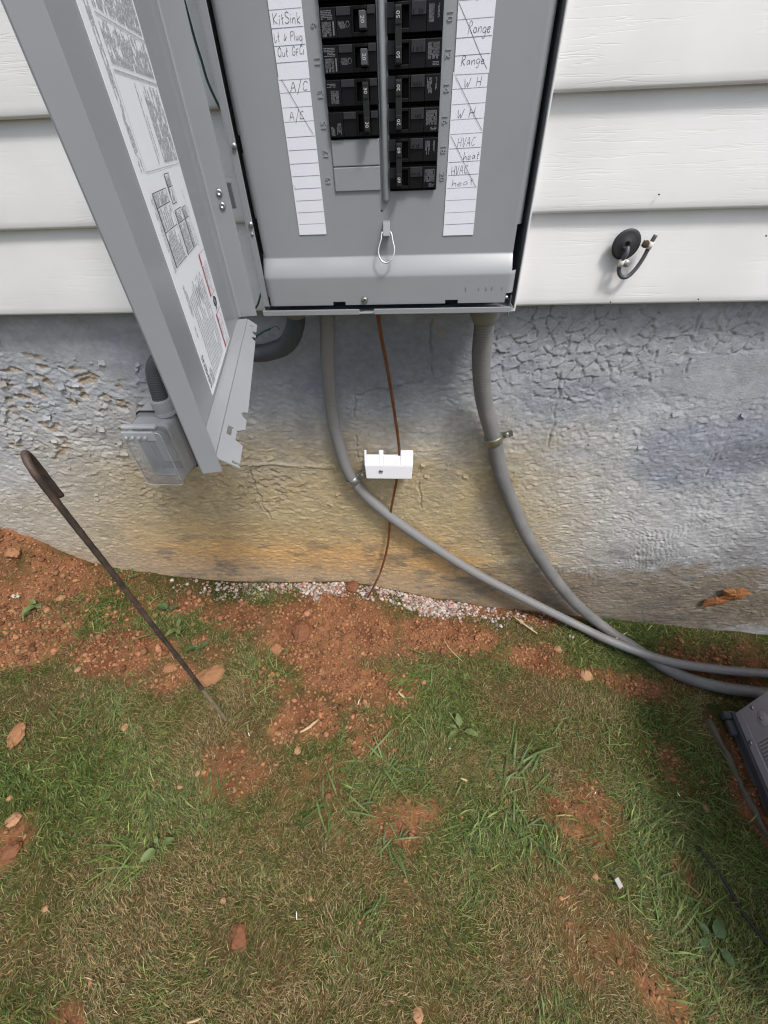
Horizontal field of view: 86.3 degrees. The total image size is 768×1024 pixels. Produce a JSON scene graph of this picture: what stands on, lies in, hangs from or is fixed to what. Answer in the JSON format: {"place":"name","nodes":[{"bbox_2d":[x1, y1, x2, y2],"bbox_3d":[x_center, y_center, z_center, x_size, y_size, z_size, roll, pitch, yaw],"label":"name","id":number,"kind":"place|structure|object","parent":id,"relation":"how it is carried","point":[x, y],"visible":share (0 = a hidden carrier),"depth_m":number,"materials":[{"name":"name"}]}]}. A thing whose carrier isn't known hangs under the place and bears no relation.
{"place":"outdoors","nodes":[
{"label":"outdoors","id":0,"kind":"place"},
{"bbox_2d":[39,592,122,661],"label":"grass tuft","id":1,"kind":"object","parent":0,"point":[84,627],"visible":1,"depth_m":1.15,"materials":[{"name":"green plant"}]},
{"bbox_2d":[0,528,767,1023],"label":"ground","id":2,"kind":"structure","parent":0,"point":[714,710],"depth_m":0.90,"materials":[{"name":"green plant"}]},
{"bbox_2d":[0,842,21,860],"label":"clay clod","id":3,"kind":"object","parent":2,"relation":"on","point":[13,848],"visible":1,"depth_m":0.81,"materials":[{"name":"brown soil"}]},
{"bbox_2d":[4,547,20,557],"bbox_3d":[-1.074,0.119,1.188,0.041,0.031,0.040,-2,43,0],"label":"clay clod","id":4,"kind":"object","parent":2,"relation":"on","point":[13,552],"visible":1,"depth_m":1.18,"materials":[{"name":"orange soil"}]},
{"bbox_2d":[4,811,22,827],"bbox_3d":[-0.768,0.638,0.848,0.032,0.015,0.026,-18,38,-11],"label":"clay clod","id":5,"kind":"object","parent":2,"relation":"on","point":[14,821],"visible":1,"depth_m":0.84,"materials":[{"name":"soil"}]},
{"bbox_2d":[6,722,25,749],"bbox_3d":[-0.855,0.521,0.953,0.041,0.019,0.059,-1,48,5],"label":"clay clod","id":6,"kind":"object","parent":2,"relation":"on","point":[16,734],"visible":1,"depth_m":0.95,"materials":[{"name":"brown soil"}]},
{"bbox_2d":[0,604,37,656],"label":"grass tuft","id":7,"kind":"object","parent":2,"relation":"on","point":[16,630],"visible":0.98,"depth_m":1.15,"materials":[{"name":"green plant"}]},
{"bbox_2d":[21,599,41,615],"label":"broadleaf weed","id":8,"kind":"object","parent":2,"relation":"on","point":[29,607],"visible":1,"depth_m":1.18,"materials":[{"name":"green plant"}]},
{"bbox_2d":[41,905,48,911],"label":"stone","id":9,"kind":"object","parent":2,"relation":"on","point":[44,908],"visible":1,"depth_m":0.76,"materials":[{"name":"beige stone"}]},
{"bbox_2d":[3,657,165,780],"bbox_3d":[-0.769,0.535,0.964,0.332,0.052,0.445,34,54,32],"label":"grass tuft","id":10,"kind":"object","parent":2,"relation":"on","point":[53,715],"visible":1,"depth_m":0.99,"materials":[{"name":"green plant"}]},
{"bbox_2d":[23,567,150,644],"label":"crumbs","id":11,"kind":"object","parent":2,"relation":"on","point":[80,606],"visible":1,"depth_m":1.20,"materials":[{"name":"brown soil"}]},
{"bbox_2d":[75,835,148,905],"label":"grass tuft","id":12,"kind":"object","parent":2,"relation":"on","point":[125,866],"visible":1,"depth_m":0.81,"materials":[{"name":"green plant"}]},
{"bbox_2d":[42,596,199,657],"bbox_3d":[-0.741,0.322,1.167,0.408,0.061,0.221,1,43,4],"label":"grass tuft","id":13,"kind":"object","parent":2,"relation":"on","point":[139,626],"visible":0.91,"depth_m":1.16,"materials":[{"name":"green plant"}]},
{"bbox_2d":[20,450,227,720],"bbox_3d":[-0.414,0.226,0.764,0.010,0.817,0.052,-28,49,-25],"label":"iron hook rod","id":14,"kind":"object","parent":2,"relation":"on","point":[46,483],"visible":0.97,"depth_m":0.57,"materials":[{"name":"black metal"}]},
{"bbox_2d":[120,723,127,730],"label":"stone","id":15,"kind":"object","parent":2,"relation":"on","point":[123,728],"visible":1,"depth_m":0.99,"materials":[{"name":"beige stone"}]},
{"bbox_2d":[105,567,148,589],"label":"grass tuft","id":16,"kind":"object","parent":2,"relation":"on","point":[125,573],"visible":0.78,"depth_m":1.28,"materials":[{"name":"green plant"}]},
{"bbox_2d":[141,836,174,861],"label":"broadleaf weed","id":17,"kind":"object","parent":2,"relation":"on","point":[149,853],"visible":1,"depth_m":0.81,"materials":[{"name":"green plant"}]},
{"bbox_2d":[157,603,178,611],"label":"broadleaf weed","id":18,"kind":"object","parent":2,"relation":"on","point":[162,606],"visible":1,"depth_m":1.21,"materials":[{"name":"green plant"}]},
{"bbox_2d":[163,662,176,672],"bbox_3d":[-0.573,0.417,1.096,0.035,0.019,0.029,-8,43,-5],"label":"clay clod","id":19,"kind":"object","parent":2,"relation":"on","point":[169,668],"visible":1,"depth_m":1.09,"materials":[{"name":"brown soil"}]},
{"bbox_2d":[166,619,180,634],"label":"broadleaf weed","id":20,"kind":"object","parent":2,"relation":"on","point":[177,630],"visible":1,"depth_m":1.16,"materials":[{"name":"green plant"}]},
{"bbox_2d":[148,581,235,664],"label":"grass tuft","id":21,"kind":"object","parent":2,"relation":"on","point":[194,626],"visible":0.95,"depth_m":1.19,"materials":[{"name":"green plant"}]},
{"bbox_2d":[187,1017,200,1023],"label":"dry straw","id":22,"kind":"object","parent":2,"relation":"on","point":[193,1020],"visible":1,"depth_m":0.66,"materials":[{"name":"beige plant"}]},
{"bbox_2d":[185,642,207,653],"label":"broadleaf weed","id":23,"kind":"object","parent":2,"relation":"on","point":[202,645],"visible":1,"depth_m":1.12,"materials":[{"name":"green plant"}]},
{"bbox_2d":[196,664,224,686],"bbox_3d":[-0.461,0.434,1.086,0.073,0.029,0.054,-35,52,-30],"label":"clay clod","id":24,"kind":"object","parent":2,"relation":"on","point":[209,676],"visible":0.9,"depth_m":1.08,"materials":[{"name":"brown soil"}]},
{"bbox_2d":[231,923,247,952],"bbox_3d":[-0.260,0.767,0.738,0.028,0.019,0.040,-13,44,-11],"label":"clay clod","id":25,"kind":"object","parent":2,"relation":"on","point":[239,937],"visible":1,"depth_m":0.73,"materials":[{"name":"brown soil"}]},
{"bbox_2d":[194,645,302,721],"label":"grass tuft","id":26,"kind":"object","parent":2,"relation":"on","point":[265,682],"visible":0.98,"depth_m":1.07,"materials":[{"name":"green plant"}]},
{"bbox_2d":[271,643,281,654],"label":"clay clod","id":27,"kind":"object","parent":2,"relation":"on","point":[276,648],"visible":1,"depth_m":1.13,"materials":[{"name":"brown soil"}]},
{"bbox_2d":[294,746,300,754],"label":"stone","id":28,"kind":"object","parent":2,"relation":"on","point":[297,750],"visible":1,"depth_m":0.95,"materials":[{"name":"beige stone"}]},
{"bbox_2d":[292,620,312,642],"bbox_3d":[-0.235,0.339,1.163,0.060,0.039,0.066,-40,63,-22],"label":"clay clod","id":29,"kind":"object","parent":2,"relation":"on","point":[302,630],"visible":1,"depth_m":1.15,"materials":[{"name":"brown soil"}]},
{"bbox_2d":[300,719,318,732],"bbox_3d":[-0.178,0.513,0.981,0.052,0.012,0.010,-28,49,-25],"label":"dry husk","id":30,"kind":"object","parent":2,"relation":"on","point":[309,726],"visible":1,"depth_m":0.98,"materials":[{"name":"beige plant"}]},
{"bbox_2d":[288,751,378,847],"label":"grass tuft","id":31,"kind":"object","parent":2,"relation":"on","point":[319,807],"visible":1,"depth_m":0.87,"materials":[{"name":"green plant"}]},
{"bbox_2d":[345,581,358,591],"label":"clay clod","id":32,"kind":"object","parent":2,"relation":"on","point":[352,586],"visible":1,"depth_m":1.25,"materials":[{"name":"orange soil"}]},
{"bbox_2d":[156,577,590,638],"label":"mortar gravel","id":33,"kind":"structure","parent":2,"relation":"on","point":[442,605],"depth_m":1.27,"materials":[{"name":"white gravel"}]},
{"bbox_2d":[334,730,425,827],"bbox_3d":[-0.029,0.581,0.945,0.179,0.036,0.197,-33,51,-28],"label":"grass tuft","id":34,"kind":"object","parent":2,"relation":"on","point":[374,750],"visible":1,"depth_m":0.94,"materials":[{"name":"green plant"}]},
{"bbox_2d":[0,0,767,634],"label":"house","id":35,"kind":"structure","parent":2,"relation":"on","point":[632,412],"depth_m":0.83,"materials":[{"name":"white plastic"}]},
{"bbox_2d":[120,395,197,484],"bbox_3d":[-0.475,-0.156,0.877,0.091,0.176,0.126,1,43,4],"label":"outdoor outlet","id":36,"kind":"object","parent":35,"relation":"attached to","point":[157,433],"visible":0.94,"depth_m":0.87,"materials":[{"name":"grey plastic"}]},
{"bbox_2d":[253,326,279,339],"bbox_3d":[-0.215,-0.306,0.722,0.071,0.045,0.011,8,44,11],"label":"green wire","id":37,"kind":"object","parent":35,"relation":"attached to","point":[261,332],"visible":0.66,"depth_m":0.71,"materials":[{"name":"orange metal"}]},
{"bbox_2d":[1,0,567,473],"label":"electrical panel","id":38,"kind":"object","parent":35,"relation":"attached to","point":[385,156],"visible":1,"depth_m":0.45,"materials":[{"name":"grey metal"}]},
{"bbox_2d":[1,0,256,473],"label":"door","id":39,"kind":"structure","parent":38,"relation":"in","point":[120,85],"depth_m":0.32,"materials":[{"name":"grey metal"}]},
{"bbox_2d":[184,0,260,308],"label":"green wire","id":40,"kind":"object","parent":38,"relation":"attached to","point":[205,74],"visible":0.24,"depth_m":0.51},
{"bbox_2d":[145,316,305,401],"bbox_3d":[-0.292,-0.284,0.756,0.357,0.216,0.062,5,44,8],"label":"flexible conduit","id":41,"kind":"object","parent":38,"relation":"attached to","point":[286,343],"visible":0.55,"depth_m":0.73,"materials":[{"name":"plastic"}]},
{"bbox_2d":[367,314,400,598],"bbox_3d":[-0.015,-0.025,0.967,0.122,0.871,0.060,-20,46,-18],"label":"ground wire","id":42,"kind":"object","parent":38,"relation":"attached to","point":[392,403],"visible":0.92,"depth_m":0.85,"materials":[{"name":"orange metal"}]},
{"bbox_2d":[319,315,767,677],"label":"flexible conduit","id":43,"kind":"object","parent":38,"relation":"attached to","point":[327,339],"visible":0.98,"depth_m":1.11,"materials":[{"name":"plastic"}]},
{"bbox_2d":[469,313,767,697],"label":"flexible conduit","id":44,"kind":"object","parent":38,"relation":"attached to","point":[483,330],"visible":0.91,"depth_m":0.99,"materials":[{"name":"plastic"}]},
{"bbox_2d":[346,471,365,486],"bbox_3d":[-0.065,-0.076,0.971,0.054,0.039,0.021,1,43,4],"label":"pipe strap","id":45,"kind":"object","parent":35,"relation":"attached to","point":[357,479],"visible":0.95,"depth_m":0.97,"materials":[{"name":"metal"}]},
{"bbox_2d":[364,450,412,478],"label":"terminal block","id":46,"kind":"structure","parent":35,"relation":"attached to","point":[380,465],"depth_m":0.91,"materials":[{"name":"white plastic"}]},
{"bbox_2d":[433,316,444,337],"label":"dry weed","id":47,"kind":"object","parent":35,"relation":"attached to","point":[442,332],"visible":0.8,"depth_m":0.73,"materials":[{"name":"brown plant"}]},
{"bbox_2d":[484,430,512,447],"bbox_3d":[0.243,-0.153,0.866,0.062,0.035,0.026,1,43,4],"label":"pipe strap","id":48,"kind":"object","parent":35,"relation":"attached to","point":[499,441],"visible":1,"depth_m":0.86,"materials":[{"name":"metal"}]},
{"bbox_2d":[617,259,629,267],"bbox_3d":[0.368,-0.381,0.628,0.017,0.010,0.010,5,43,0],"label":"cable clip","id":49,"kind":"object","parent":35,"relation":"attached to","point":[625,263],"visible":1,"depth_m":0.62,"materials":[{"name":"plastic"}]},
{"bbox_2d":[611,228,640,259],"bbox_3d":[0.365,-0.403,0.618,0.041,0.041,0.006,1,43,4],"label":"cable grommet","id":50,"kind":"object","parent":35,"relation":"attached to","point":[631,237],"visible":1,"depth_m":0.61,"materials":[{"name":"rubber"}]},
{"bbox_2d":[617,234,657,279],"bbox_3d":[0.382,-0.385,0.622,0.045,0.059,0.013,1,43,4],"label":"coax cable","id":51,"kind":"object","parent":35,"relation":"attached to","point":[636,267],"visible":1,"depth_m":0.62,"materials":[{"name":"grey plastic"}]},
{"bbox_2d":[641,239,654,249],"bbox_3d":[0.393,-0.400,0.612,0.017,0.010,0.010,13,43,-7],"label":"cable clip","id":52,"kind":"object","parent":51,"relation":"attached to","point":[647,244],"visible":1,"depth_m":0.61,"materials":[{"name":"plastic"}]},
{"bbox_2d":[699,588,751,607],"bbox_3d":[1.026,0.261,1.221,0.115,0.106,0.010,1,43,4],"label":"clay smear","id":53,"kind":"object","parent":35,"relation":"attached to","point":[732,594],"visible":1,"depth_m":1.21},
{"bbox_2d":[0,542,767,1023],"bbox_3d":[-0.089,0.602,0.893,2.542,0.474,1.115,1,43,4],"label":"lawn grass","id":54,"kind":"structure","parent":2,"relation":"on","point":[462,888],"depth_m":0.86,"materials":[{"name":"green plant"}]},
{"bbox_2d":[0,530,767,1023],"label":"soil crumbs","id":55,"kind":"object","parent":2,"relation":"on","point":[96,656],"visible":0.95,"depth_m":1.14,"materials":[{"name":"brown soil"}]},
{"bbox_2d":[0,578,767,1023],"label":"coarse grass","id":56,"kind":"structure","parent":2,"relation":"on","point":[698,884],"depth_m":0.91,"materials":[{"name":"green plant"}]},
{"bbox_2d":[375,815,418,883],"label":"grass tuft","id":57,"kind":"object","parent":2,"relation":"on","point":[400,863],"visible":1,"depth_m":0.84,"materials":[{"name":"green plant"}]},
{"bbox_2d":[412,1006,423,1023],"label":"stone","id":58,"kind":"object","parent":2,"relation":"on","point":[418,1011],"visible":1,"depth_m":0.69,"materials":[{"name":"beige stone"}]},
{"bbox_2d":[369,645,469,729],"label":"grass tuft","id":59,"kind":"object","parent":2,"relation":"on","point":[412,674],"visible":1,"depth_m":1.11,"materials":[{"name":"green plant"}]},
{"bbox_2d":[414,642,485,696],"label":"grass tuft","id":60,"kind":"object","parent":2,"relation":"on","point":[459,670],"visible":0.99,"depth_m":1.15,"materials":[{"name":"green plant"}]},
{"bbox_2d":[448,713,478,738],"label":"broadleaf weed","id":61,"kind":"object","parent":2,"relation":"on","point":[459,721],"visible":1,"depth_m":1.02,"materials":[{"name":"green plant"}]},
{"bbox_2d":[463,712,566,811],"bbox_3d":[0.319,0.606,0.999,0.249,0.040,0.217,1,43,4],"label":"grass tuft","id":62,"kind":"object","parent":2,"relation":"on","point":[525,768],"visible":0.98,"depth_m":0.99,"materials":[{"name":"green plant"}]},
{"bbox_2d":[513,615,536,633],"bbox_3d":[0.435,0.348,1.265,0.085,0.012,0.006,32,53,31],"label":"dry straw","id":63,"kind":"object","parent":2,"relation":"on","point":[520,621],"visible":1,"depth_m":1.26,"materials":[{"name":"beige plant"}]},
{"bbox_2d":[498,776,578,887],"bbox_3d":[0.318,0.697,0.906,0.176,0.035,0.235,1,43,4],"label":"grass tuft","id":64,"kind":"object","parent":2,"relation":"on","point":[529,837],"visible":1,"depth_m":0.89,"materials":[{"name":"green plant"}]},
{"bbox_2d":[554,646,561,653],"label":"stone","id":65,"kind":"object","parent":2,"relation":"on","point":[558,649],"visible":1,"depth_m":1.23,"materials":[{"name":"beige stone"}]},
{"bbox_2d":[580,669,592,681],"bbox_3d":[0.583,0.472,1.186,0.038,0.021,0.035,-20,46,-17],"label":"clay clod","id":66,"kind":"object","parent":2,"relation":"on","point":[587,676],"visible":1,"depth_m":1.18,"materials":[{"name":"soil"}]},
{"bbox_2d":[542,698,657,787],"bbox_3d":[0.542,0.587,1.076,0.309,0.074,0.212,-17,45,-15],"label":"grass tuft","id":67,"kind":"object","parent":2,"relation":"on","point":[578,721],"visible":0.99,"depth_m":1.07,"materials":[{"name":"green plant"}]},
{"bbox_2d":[614,877,622,888],"bbox_3d":[0.484,0.766,0.846,0.011,0.006,0.017,-14,44,-12],"label":"plastic chip","id":68,"kind":"object","parent":2,"relation":"on","point":[618,882],"visible":1,"depth_m":0.84,"materials":[{"name":"white plastic"}]},
{"bbox_2d":[554,617,702,682],"bbox_3d":[0.754,0.415,1.278,0.445,0.079,0.341,23,49,25],"label":"grass tuft","id":69,"kind":"object","parent":2,"relation":"on","point":[624,652],"visible":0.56,"depth_m":1.27,"materials":[{"name":"green plant"}]},
{"bbox_2d":[607,619,695,659],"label":"grass tuft","id":70,"kind":"object","parent":2,"relation":"on","point":[657,636],"visible":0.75,"depth_m":1.30,"materials":[{"name":"green plant"}]},
{"bbox_2d":[569,766,748,898],"bbox_3d":[0.658,0.703,0.978,0.302,0.092,0.354,-35,52,-29],"label":"grass tuft","id":71,"kind":"object","parent":2,"relation":"on","point":[682,801],"visible":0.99,"depth_m":0.97,"materials":[{"name":"green plant"}]},
{"bbox_2d":[592,827,742,1023],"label":"grass tuft","id":72,"kind":"object","parent":2,"relation":"on","point":[685,927],"visible":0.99,"depth_m":0.83,"materials":[{"name":"green plant"}]},
{"bbox_2d":[696,917,734,968],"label":"broadleaf weed","id":73,"kind":"object","parent":2,"relation":"on","point":[718,925],"visible":1,"depth_m":0.82,"materials":[{"name":"green plant"}]},
{"bbox_2d":[698,846,767,945],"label":"thin tube","id":74,"kind":"object","parent":2,"relation":"on","point":[735,900],"visible":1,"depth_m":0.87,"materials":[{"name":"black rubber"}]},
{"bbox_2d":[705,719,767,841],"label":"edging strip","id":75,"kind":"object","parent":2,"relation":"on","point":[748,800],"visible":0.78,"depth_m":1.05,"materials":[{"name":"black plastic"}]},
{"bbox_2d":[728,711,767,814],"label":"equipment pad","id":76,"kind":"object","parent":2,"relation":"on","point":[749,771],"visible":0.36,"depth_m":1.08,"materials":[{"name":"concrete"}]},
{"bbox_2d":[720,691,767,811],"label":"condenser unit","id":77,"kind":"object","parent":76,"relation":"on","point":[747,726],"visible":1,"depth_m":1.06,"materials":[{"name":"paint"}]},
{"bbox_2d":[754,632,767,665],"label":"lawn grass","id":78,"kind":"structure","parent":0,"point":[762,642],"depth_m":1.32,"materials":[{"name":"green plant"}]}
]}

